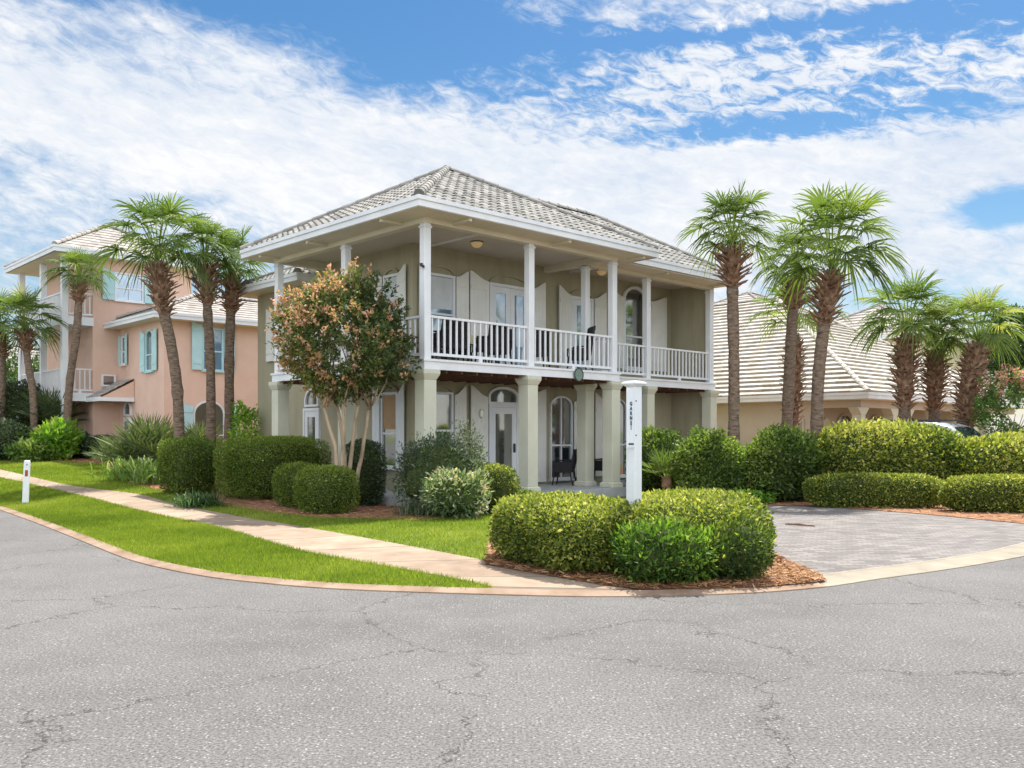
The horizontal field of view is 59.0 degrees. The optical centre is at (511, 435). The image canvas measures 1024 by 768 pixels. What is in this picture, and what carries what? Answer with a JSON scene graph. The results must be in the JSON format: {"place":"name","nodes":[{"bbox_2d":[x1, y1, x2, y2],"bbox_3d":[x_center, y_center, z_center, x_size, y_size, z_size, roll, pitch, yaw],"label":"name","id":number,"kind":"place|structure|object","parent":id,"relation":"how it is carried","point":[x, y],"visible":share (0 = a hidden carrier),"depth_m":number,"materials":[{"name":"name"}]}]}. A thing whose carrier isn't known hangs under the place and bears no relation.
{"place":"outdoors","nodes":[
{"label":"outdoors","id":0,"kind":"place"},
{"bbox_2d":[13,384,88,421],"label":"palmetto shrub","id":1,"kind":"object","parent":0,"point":[49,406],"visible":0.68,"depth_m":34.55,"materials":[{"name":"green plant"}]},
{"bbox_2d":[0,469,627,588],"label":"sidewalk","id":2,"kind":"structure","parent":0,"point":[365,549],"depth_m":12.81,"materials":[{"name":"concrete"}]},
{"bbox_2d":[0,460,729,589],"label":"lawn","id":3,"kind":"structure","parent":0,"point":[624,497],"depth_m":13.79,"materials":[{"name":"green plant"}]},
{"bbox_2d":[6,339,38,382],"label":"leafy tree","id":4,"kind":"object","parent":3,"relation":"on","point":[10,371],"visible":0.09,"depth_m":55.49,"materials":[{"name":"green plant"}]},
{"bbox_2d":[6,343,38,393],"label":"leafy tree","id":5,"kind":"object","parent":3,"relation":"on","point":[35,360],"visible":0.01,"depth_m":51.00,"materials":[{"name":"green plant"}]},
{"bbox_2d":[6,346,38,382],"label":"house","id":6,"kind":"structure","parent":3,"relation":"on","point":[32,354],"depth_m":60.99,"materials":[{"name":"beige paint"}]},
{"bbox_2d":[22,460,30,502],"bbox_3d":[-10.928,1.070,20.354,0.124,1.020,0.108,2,-1,-20],"label":"bollard","id":7,"kind":"object","parent":3,"relation":"on","point":[26,481],"visible":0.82,"depth_m":20.31,"materials":[{"name":"white paint"}]},
{"bbox_2d":[4,224,257,457],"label":"beach house","id":8,"kind":"structure","parent":3,"relation":"on","point":[122,366],"depth_m":35.37,"materials":[{"name":"pink paint"}]},
{"bbox_2d":[101,374,115,385],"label":"window","id":9,"kind":"structure","parent":8,"relation":"in","point":[106,379],"depth_m":35.85,"materials":[{"name":"white paint"}]},
{"bbox_2d":[119,336,126,365],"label":"window","id":10,"kind":"structure","parent":8,"relation":"in","point":[122,338],"depth_m":35.82,"materials":[{"name":"white paint"}]},
{"bbox_2d":[114,272,144,303],"bbox_3d":[-15.402,-5.925,36.418,1.200,1.170,0.120,0,0,-43],"label":"window","id":11,"kind":"structure","parent":8,"relation":"in","point":[137,297],"depth_m":36.42,"materials":[{"name":"white glass"}]},
{"bbox_2d":[143,330,153,372],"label":"window","id":12,"kind":"structure","parent":8,"relation":"in","point":[148,333],"depth_m":33.98,"materials":[{"name":"white glass"}]},
{"bbox_2d":[193,401,224,453],"bbox_3d":[-11.431,-0.300,34.154,1.250,2.020,0.070,0,0,-43],"label":"window","id":13,"kind":"structure","parent":8,"relation":"in","point":[199,412],"depth_m":34.07,"materials":[{"name":"white paint"}]},
{"bbox_2d":[201,327,223,372],"bbox_3d":[-11.309,-3.225,34.236,0.900,1.670,0.120,0,0,-43],"label":"window","id":14,"kind":"structure","parent":8,"relation":"in","point":[218,333],"depth_m":34.41,"materials":[{"name":"glass"}]},
{"bbox_2d":[0,477,492,588],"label":"verge grass","id":15,"kind":"structure","parent":3,"relation":"on","point":[102,520],"depth_m":12.75,"materials":[{"name":"green plant"}]},
{"bbox_2d":[7,457,489,519],"bbox_3d":[-15.671,1.134,39.828,52.546,0.840,16.582,0,0,44],"label":"mulch bed","id":16,"kind":"object","parent":3,"relation":"on","point":[365,509],"visible":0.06,"depth_m":18.69,"materials":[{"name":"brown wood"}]},
{"bbox_2d":[0,423,32,459],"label":"dense shrub","id":17,"kind":"object","parent":16,"relation":"on","point":[25,436],"visible":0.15,"depth_m":33.14,"materials":[{"name":"green plant"}]},
{"bbox_2d":[0,418,33,459],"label":"dense shrub","id":18,"kind":"object","parent":16,"relation":"on","point":[7,428],"visible":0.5,"depth_m":32.84,"materials":[{"name":"green plant"}]},
{"bbox_2d":[0,288,47,420],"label":"palm tree","id":19,"kind":"object","parent":16,"relation":"on","point":[3,353],"visible":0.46,"depth_m":34.91,"materials":[{"name":"green plant"}]},
{"bbox_2d":[0,379,58,427],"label":"dense shrub","id":20,"kind":"object","parent":16,"relation":"on","point":[13,391],"visible":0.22,"depth_m":35.38,"materials":[{"name":"green plant"}]},
{"bbox_2d":[0,436,61,461],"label":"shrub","id":21,"kind":"object","parent":16,"relation":"on","point":[22,450],"visible":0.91,"depth_m":32.13,"materials":[{"name":"green plant"}]},
{"bbox_2d":[0,281,71,431],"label":"palm tree","id":22,"kind":"object","parent":16,"relation":"on","point":[27,303],"visible":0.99,"depth_m":33.88,"materials":[{"name":"green plant"}]},
{"bbox_2d":[28,415,84,460],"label":"bush","id":23,"kind":"object","parent":16,"relation":"on","point":[68,435],"visible":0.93,"depth_m":32.81,"materials":[{"name":"green plant"}]},
{"bbox_2d":[69,429,91,457],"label":"dense shrub","id":24,"kind":"object","parent":16,"relation":"on","point":[80,455],"visible":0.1,"depth_m":34.29,"materials":[{"name":"green plant"}]},
{"bbox_2d":[40,247,121,423],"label":"palm tree","id":25,"kind":"object","parent":16,"relation":"on","point":[78,290],"visible":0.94,"depth_m":34.07,"materials":[{"name":"green plant"}]},
{"bbox_2d":[80,434,117,457],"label":"dense shrub","id":26,"kind":"object","parent":16,"relation":"on","point":[87,442],"visible":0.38,"depth_m":33.60,"materials":[{"name":"green plant"}]},
{"bbox_2d":[82,433,135,467],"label":"palmetto shrub","id":27,"kind":"object","parent":16,"relation":"on","point":[100,450],"visible":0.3,"depth_m":29.23,"materials":[{"name":"green plant"}]},
{"bbox_2d":[84,455,157,479],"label":"lily clump","id":28,"kind":"object","parent":16,"relation":"on","point":[124,464],"visible":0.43,"depth_m":24.85,"materials":[{"name":"green plant"}]},
{"bbox_2d":[112,459,164,484],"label":"lily clump","id":29,"kind":"object","parent":16,"relation":"on","point":[142,475],"visible":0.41,"depth_m":23.81,"materials":[{"name":"green plant"}]},
{"bbox_2d":[88,410,197,464],"bbox_3d":[-11.144,0.232,28.101,3.548,2.056,3.552,0,0,-43],"label":"palmetto shrub","id":30,"kind":"object","parent":16,"relation":"on","point":[141,439],"visible":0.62,"depth_m":27.35,"materials":[{"name":"green plant"}]},
{"bbox_2d":[80,191,239,440],"bbox_3d":[-9.711,-2.553,25.069,3.644,8.333,3.491,0,0,31],"label":"palm tree","id":31,"kind":"object","parent":16,"relation":"on","point":[158,270],"visible":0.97,"depth_m":24.86,"materials":[{"name":"green plant"}]},
{"bbox_2d":[155,436,222,493],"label":"boxwood hedge","id":32,"kind":"object","parent":16,"relation":"on","point":[187,466],"visible":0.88,"depth_m":21.16,"materials":[{"name":"green plant"}]},
{"bbox_2d":[170,419,223,448],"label":"palmetto shrub","id":33,"kind":"object","parent":16,"relation":"on","point":[201,434],"visible":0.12,"depth_m":28.66,"materials":[{"name":"green plant"}]},
{"bbox_2d":[152,489,256,507],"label":"liriope clump","id":34,"kind":"object","parent":16,"relation":"on","point":[198,500],"visible":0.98,"depth_m":18.75,"materials":[{"name":"green plant"}]},
{"bbox_2d":[164,210,250,447],"bbox_3d":[-8.817,-2.483,25.962,2.496,8.187,2.477,0,0,-24],"label":"palm tree","id":35,"kind":"object","parent":16,"relation":"on","point":[206,298],"visible":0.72,"depth_m":25.88,"materials":[{"name":"green plant"}]},
{"bbox_2d":[190,225,272,460],"bbox_3d":[-8.313,-2.385,27.095,2.592,7.990,2.661,0,0,0],"label":"palm tree","id":36,"kind":"object","parent":16,"relation":"on","point":[231,295],"visible":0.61,"depth_m":26.87,"materials":[{"name":"green plant"}]},
{"bbox_2d":[226,399,261,448],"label":"bright shrub","id":37,"kind":"object","parent":16,"relation":"on","point":[242,416],"visible":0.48,"depth_m":26.84,"materials":[{"name":"green plant"}]},
{"bbox_2d":[212,435,331,498],"bbox_3d":[-5.515,0.717,21.005,1.840,1.485,2.625,0,0,30],"label":"boxwood hedge","id":38,"kind":"object","parent":16,"relation":"on","point":[249,465],"visible":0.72,"depth_m":20.14,"materials":[{"name":"green plant"}]},
{"bbox_2d":[271,461,317,507],"bbox_3d":[-4.481,1.040,19.006,1.055,1.017,1.065,0,0,-43],"label":"boxwood ball","id":39,"kind":"object","parent":16,"relation":"on","point":[282,487],"visible":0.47,"depth_m":18.69,"materials":[{"name":"green plant"}]},
{"bbox_2d":[292,464,360,513],"bbox_3d":[-3.675,1.068,18.000,1.192,1.014,1.236,0,0,44],"label":"boxwood ball","id":40,"kind":"object","parent":16,"relation":"on","point":[326,488],"visible":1,"depth_m":17.68,"materials":[{"name":"green plant"}]},
{"bbox_2d":[264,257,422,508],"bbox_3d":[-3.414,-0.993,18.535,3.164,5.256,3.010,0,0,0],"label":"crape myrtle","id":41,"kind":"object","parent":16,"relation":"on","point":[314,311],"visible":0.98,"depth_m":18.15,"materials":[{"name":"green plant"}]},
{"bbox_2d":[345,438,387,505],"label":"boxwood column","id":42,"kind":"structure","parent":16,"relation":"on","point":[372,475],"depth_m":19.35,"materials":[{"name":"green plant"}]},
{"bbox_2d":[385,499,450,516],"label":"liriope clump","id":43,"kind":"object","parent":16,"relation":"on","point":[407,509],"visible":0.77,"depth_m":17.42,"materials":[{"name":"green plant"}]},
{"bbox_2d":[385,427,485,512],"bbox_3d":[-1.464,0.719,17.967,2.232,1.795,1.497,0,0,0],"label":"nandina","id":44,"kind":"object","parent":16,"relation":"on","point":[421,460],"visible":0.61,"depth_m":17.73,"materials":[{"name":"green plant"}]},
{"bbox_2d":[413,465,493,518],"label":"variegated shrub","id":45,"kind":"object","parent":16,"relation":"on","point":[451,493],"visible":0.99,"depth_m":16.84,"materials":[{"name":"green plant"}]},
{"bbox_2d":[449,414,489,471],"bbox_3d":[-0.922,0.585,18.297,1.120,2.061,1.110,0,0,0],"label":"nandina","id":46,"kind":"object","parent":16,"relation":"on","point":[477,449],"visible":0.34,"depth_m":18.23,"materials":[{"name":"green plant"}]},
{"bbox_2d":[473,462,520,513],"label":"lime shrub","id":47,"kind":"object","parent":16,"relation":"on","point":[503,482],"visible":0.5,"depth_m":17.71,"materials":[{"name":"green plant"}]},
{"bbox_2d":[482,525,826,588],"bbox_3d":[1.978,1.552,15.205,4.600,0.001,12.136,0,0,0],"label":"mulch bed","id":48,"kind":"object","parent":3,"relation":"on","point":[658,586],"visible":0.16,"depth_m":9.54,"materials":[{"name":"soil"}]},
{"bbox_2d":[484,487,652,573],"bbox_3d":[0.708,1.138,10.858,1.584,0.968,2.497,0,0,-27],"label":"corner hedge","id":49,"kind":"object","parent":48,"relation":"on","point":[563,530],"visible":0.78,"depth_m":10.18,"materials":[{"name":"green plant"}]},
{"bbox_2d":[621,381,646,517],"bbox_3d":[1.370,0.489,10.326,0.280,2.222,0.210,0,0,-43],"label":"sign post","id":50,"kind":"object","parent":48,"relation":"on","point":[633,440],"visible":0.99,"depth_m":10.28,"materials":[{"name":"white paint"}]},
{"bbox_2d":[605,511,729,585],"bbox_3d":[1.661,1.227,9.591,1.345,0.809,1.149,0,0,0],"label":"bright shrub","id":51,"kind":"object","parent":48,"relation":"on","point":[673,549],"visible":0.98,"depth_m":9.33,"materials":[{"name":"green plant"}]},
{"bbox_2d":[617,486,777,552],"bbox_3d":[2.155,1.116,10.930,1.892,1.025,2.825,0,0,31],"label":"corner hedge","id":52,"kind":"object","parent":48,"relation":"on","point":[692,503],"visible":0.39,"depth_m":10.25,"materials":[{"name":"green plant"}]},
{"bbox_2d":[687,509,777,580],"bbox_3d":[2.268,1.217,9.941,1.386,0.832,1.404,0,0,0],"label":"bright shrub","id":53,"kind":"object","parent":48,"relation":"on","point":[745,551],"visible":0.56,"depth_m":9.54,"materials":[{"name":"green plant"}]},
{"bbox_2d":[714,291,836,318],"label":"house","id":54,"kind":"structure","parent":3,"relation":"on","point":[747,295],"depth_m":61.30,"materials":[{"name":"beige paint"}]},
{"bbox_2d":[714,296,1023,446],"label":"beach house","id":55,"kind":"structure","parent":3,"relation":"on","point":[855,386],"depth_m":34.40,"materials":[{"name":"beige paint"}]},
{"bbox_2d":[836,414,851,426],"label":"window","id":56,"kind":"structure","parent":55,"relation":"in","point":[842,417],"depth_m":33.86,"materials":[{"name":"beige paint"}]},
{"bbox_2d":[748,492,1023,522],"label":"mulch bed","id":57,"kind":"object","parent":3,"relation":"on","point":[985,515],"visible":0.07,"depth_m":18.17,"materials":[{"name":"brown wood"}]},
{"bbox_2d":[623,424,683,491],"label":"dense shrub","id":58,"kind":"object","parent":57,"relation":"on","point":[659,440],"visible":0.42,"depth_m":23.10,"materials":[{"name":"green plant"}]},
{"bbox_2d":[642,444,681,486],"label":"palmetto shrub","id":59,"kind":"object","parent":57,"relation":"on","point":[663,463],"visible":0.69,"depth_m":21.68,"materials":[{"name":"green plant"}]},
{"bbox_2d":[670,424,750,491],"bbox_3d":[4.704,0.693,21.315,1.985,1.951,1.915,0,0,0],"label":"viburnum","id":60,"kind":"object","parent":57,"relation":"on","point":[714,459],"visible":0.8,"depth_m":20.80,"materials":[{"name":"green plant"}]},
{"bbox_2d":[673,179,783,443],"bbox_3d":[5.368,-2.297,21.985,2.548,7.817,2.405,0,0,-24],"label":"palm tree","id":61,"kind":"object","parent":57,"relation":"on","point":[731,248],"visible":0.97,"depth_m":21.87,"materials":[{"name":"green plant"}]},
{"bbox_2d":[731,486,776,503],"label":"ground plant","id":62,"kind":"object","parent":57,"relation":"on","point":[760,494],"visible":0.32,"depth_m":20.51,"materials":[{"name":"green plant"}]},
{"bbox_2d":[739,421,828,501],"bbox_3d":[6.235,0.652,21.353,2.349,2.012,1.888,0,0,-8],"label":"viburnum","id":63,"kind":"object","parent":57,"relation":"on","point":[780,464],"visible":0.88,"depth_m":20.86,"materials":[{"name":"green plant"}]},
{"bbox_2d":[748,223,838,434],"bbox_3d":[7.970,-2.168,25.467,2.582,7.573,2.970,0,0,0],"label":"palm tree","id":64,"kind":"object","parent":57,"relation":"on","point":[789,366],"visible":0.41,"depth_m":25.37,"materials":[{"name":"green plant"}]},
{"bbox_2d":[743,281,853,428],"bbox_3d":[8.931,-1.771,28.506,3.340,6.772,3.015,0,0,0],"label":"palm tree","id":65,"kind":"object","parent":57,"relation":"on","point":[799,387],"visible":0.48,"depth_m":28.34,"materials":[{"name":"green plant"}]},
{"bbox_2d":[763,180,911,499],"bbox_3d":[8.014,-2.341,22.076,3.651,7.904,3.640,0,0,0],"label":"palm tree","id":66,"kind":"object","parent":57,"relation":"on","point":[827,294],"visible":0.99,"depth_m":21.85,"materials":[{"name":"green plant"}]},
{"bbox_2d":[802,471,947,507],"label":"hedge","id":67,"kind":"object","parent":57,"relation":"on","point":[884,490],"visible":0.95,"depth_m":19.36,"materials":[{"name":"green plant"}]},
{"bbox_2d":[807,416,967,498],"bbox_3d":[9.012,0.597,21.588,4.470,2.119,2.013,0,0,0],"label":"tall hedge","id":68,"kind":"object","parent":57,"relation":"on","point":[893,446],"visible":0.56,"depth_m":20.98,"materials":[{"name":"green plant"}]},
{"bbox_2d":[846,266,971,419],"bbox_3d":[11.707,-1.719,26.974,3.589,6.659,3.307,0,0,0],"label":"palm tree","id":69,"kind":"object","parent":57,"relation":"on","point":[905,357],"visible":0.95,"depth_m":26.79,"materials":[{"name":"green plant"}]},
{"bbox_2d":[882,294,998,422],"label":"palm tree","id":70,"kind":"object","parent":57,"relation":"on","point":[934,390],"visible":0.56,"depth_m":27.30,"materials":[{"name":"green plant"}]},
{"bbox_2d":[922,284,1023,427],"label":"palm tree","id":71,"kind":"object","parent":57,"relation":"on","point":[974,361],"visible":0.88,"depth_m":25.80,"materials":[{"name":"green plant"}]},
{"bbox_2d":[936,473,1023,512],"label":"hedge","id":72,"kind":"object","parent":57,"relation":"on","point":[1002,493],"visible":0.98,"depth_m":18.19,"materials":[{"name":"green plant"}]},
{"bbox_2d":[936,428,1023,479],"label":"tall hedge","id":73,"kind":"object","parent":57,"relation":"on","point":[997,452],"visible":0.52,"depth_m":20.65,"materials":[{"name":"green plant"}]},
{"bbox_2d":[968,363,1023,438],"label":"crape myrtle","id":74,"kind":"object","parent":57,"relation":"on","point":[991,397],"visible":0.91,"depth_m":24.64,"materials":[{"name":"green plant"}]},
{"bbox_2d":[835,304,983,430],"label":"house","id":75,"kind":"structure","parent":3,"relation":"on","point":[855,318],"depth_m":53.65,"materials":[{"name":"beige tile"}]},
{"bbox_2d":[983,302,1023,382],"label":"palm tree","id":76,"kind":"object","parent":3,"relation":"on","point":[994,366],"visible":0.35,"depth_m":41.63,"materials":[{"name":"green plant"}]},
{"bbox_2d":[239,165,738,508],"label":"beach house","id":77,"kind":"structure","parent":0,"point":[479,255],"depth_m":23.36,"materials":[{"name":"paint"}]},
{"bbox_2d":[305,411,316,446],"bbox_3d":[-5.592,0.328,25.289,0.050,2.005,0.672,0,0,-43],"label":"door","id":78,"kind":"structure","parent":77,"relation":"in","point":[310,416],"depth_m":25.30,"materials":[{"name":"white paint"}]},
{"bbox_2d":[381,392,396,469],"bbox_3d":[-3.072,-0.110,22.593,0.120,1.940,0.760,0,0,-43],"label":"window","id":79,"kind":"structure","parent":77,"relation":"in","point":[388,400],"depth_m":22.65,"materials":[{"name":"beige glass"}]},
{"bbox_2d":[383,273,396,349],"bbox_3d":[-3.023,-3.075,22.542,0.120,1.870,0.700,0,0,-43],"label":"window","id":80,"kind":"structure","parent":77,"relation":"in","point":[393,276],"depth_m":22.55,"materials":[{"name":"white glass"}]},
{"bbox_2d":[431,272,454,349],"bbox_3d":[-1.744,-3.075,22.515,0.920,1.870,0.120,0,0,-43],"label":"window","id":81,"kind":"structure","parent":77,"relation":"in","point":[442,286],"depth_m":22.56,"materials":[{"name":"glass"}]},
{"bbox_2d":[432,319,454,359],"bbox_3d":[-1.639,-2.092,20.055,0.660,0.975,0.584,0,0,27],"label":"patio chair","id":82,"kind":"object","parent":77,"relation":"on","point":[441,337],"visible":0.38,"depth_m":19.82,"materials":[{"name":"black wicker"}]},
{"bbox_2d":[436,392,453,444],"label":"window","id":83,"kind":"structure","parent":77,"relation":"in","point":[444,400],"depth_m":22.63,"materials":[{"name":"glass"}]},
{"bbox_2d":[442,321,468,360],"bbox_3d":[-1.285,-2.092,20.505,0.584,0.975,0.660,0,0,-13],"label":"patio chair","id":84,"kind":"object","parent":77,"relation":"on","point":[459,337],"visible":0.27,"depth_m":20.30,"materials":[{"name":"black wicker"}]},
{"bbox_2d":[475,325,506,363],"bbox_3d":[-0.489,-2.092,21.114,0.584,0.975,0.660,0,0,-38],"label":"patio chair","id":85,"kind":"object","parent":77,"relation":"on","point":[488,341],"visible":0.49,"depth_m":20.94,"materials":[{"name":"black wicker"}]},
{"bbox_2d":[483,329,512,364],"bbox_3d":[-0.332,-2.092,21.810,0.584,0.975,0.660,0,0,37],"label":"patio chair","id":86,"kind":"object","parent":77,"relation":"on","point":[510,341],"visible":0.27,"depth_m":21.79,"materials":[{"name":"black wicker"}]},
{"bbox_2d":[492,286,509,363],"bbox_3d":[-0.306,-2.772,23.912,0.662,2.285,0.050,0,0,-43],"label":"door","id":87,"kind":"structure","parent":77,"relation":"in","point":[500,295],"depth_m":23.91,"materials":[{"name":"white paint"}]},
{"bbox_2d":[492,407,515,479],"bbox_3d":[-0.221,0.298,23.976,0.912,2.065,0.075,0,0,-43],"label":"door","id":88,"kind":"structure","parent":77,"relation":"in","point":[503,419],"depth_m":24.01,"materials":[{"name":"white paint"}]},
{"bbox_2d":[510,289,523,364],"bbox_3d":[0.181,-2.772,24.373,0.662,2.285,0.050,0,0,-43],"label":"door","id":89,"kind":"structure","parent":77,"relation":"in","point":[516,296],"depth_m":24.33,"materials":[{"name":"white paint"}]},
{"bbox_2d":[536,330,549,366],"bbox_3d":[0.624,-2.092,22.314,0.584,0.975,0.660,0,0,-13],"label":"patio chair","id":90,"kind":"object","parent":77,"relation":"on","point":[542,343],"visible":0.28,"depth_m":22.10,"materials":[{"name":"black wicker"}]},
{"bbox_2d":[548,396,574,480],"bbox_3d":[1.399,0.085,25.494,0.960,2.390,0.120,0,0,-43],"label":"window","id":91,"kind":"structure","parent":77,"relation":"in","point":[560,407],"depth_m":25.50,"materials":[{"name":"glass"}]},
{"bbox_2d":[552,449,576,485],"bbox_3d":[1.444,0.858,24.401,0.660,0.975,0.584,0,0,17],"label":"patio chair","id":92,"kind":"object","parent":77,"relation":"on","point":[567,466],"visible":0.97,"depth_m":24.19,"materials":[{"name":"black wicker"}]},
{"bbox_2d":[567,326,595,370],"bbox_3d":[1.779,-2.211,23.429,0.660,1.213,0.584,0,0,-13],"label":"patio chair","id":93,"kind":"object","parent":77,"relation":"on","point":[590,330],"visible":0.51,"depth_m":23.24,"materials":[{"name":"black wicker"}]},
{"bbox_2d":[573,299,590,368],"bbox_3d":[2.006,-2.762,26.103,0.792,2.265,0.050,0,0,-43],"label":"door","id":94,"kind":"structure","parent":77,"relation":"in","point":[576,303],"depth_m":25.98,"materials":[{"name":"white paint"}]},
{"bbox_2d":[620,399,625,477],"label":"window","id":95,"kind":"structure","parent":77,"relation":"in","point":[622,404],"depth_m":27.40,"materials":[{"name":"white paint"}]},
{"bbox_2d":[623,286,641,371],"bbox_3d":[3.809,-3.265,27.777,1.240,2.610,0.120,0,0,-43],"label":"window","id":96,"kind":"structure","parent":77,"relation":"in","point":[632,295],"depth_m":27.72,"materials":[{"name":"glass"}]},
{"bbox_2d":[0,510,1023,767],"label":"road","id":97,"kind":"structure","parent":0,"point":[108,660],"depth_m":6.08,"materials":[{"name":"grey asphalt"}]},
{"bbox_2d":[0,506,826,596],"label":"kerb","id":98,"kind":"structure","parent":97,"relation":"on","point":[114,550],"depth_m":9.35,"materials":[{"name":"beige concrete"}]},
{"bbox_2d":[0,0,1023,434],"label":"sky","id":99,"kind":"structure","parent":0,"point":[272,116],"materials":[{"name":"blue"}]},
{"bbox_2d":[491,587,626,589],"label":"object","id":100,"kind":"structure","parent":0,"point":[553,588],"depth_m":9.23,"materials":[{"name":"concrete"}]},
{"bbox_2d":[594,458,602,478],"bbox_3d":[2.561,0.858,25.665,0.660,0.975,0.584,0,0,17],"label":"patio chair","id":101,"kind":"object","parent":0,"point":[598,464],"visible":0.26,"depth_m":25.45,"materials":[{"name":"black wicker"}]},
{"bbox_2d":[747,504,1023,575],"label":"driveway","id":102,"kind":"structure","parent":0,"point":[835,539],"depth_m":13.95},
{"bbox_2d":[817,542,1023,586],"bbox_3d":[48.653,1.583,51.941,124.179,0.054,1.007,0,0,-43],"label":"driveway apron","id":103,"kind":"object","parent":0,"point":[897,570],"visible":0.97,"depth_m":10.81,"materials":[{"name":"concrete"}]},
{"bbox_2d":[862,419,982,437],"bbox_3d":[11.465,0.566,24.592,1.890,1.987,4.817,0,0,-43],"label":"parked car","id":104,"kind":"object","parent":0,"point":[964,430],"visible":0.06,"depth_m":23.98,"materials":[{"name":"silver metal"}]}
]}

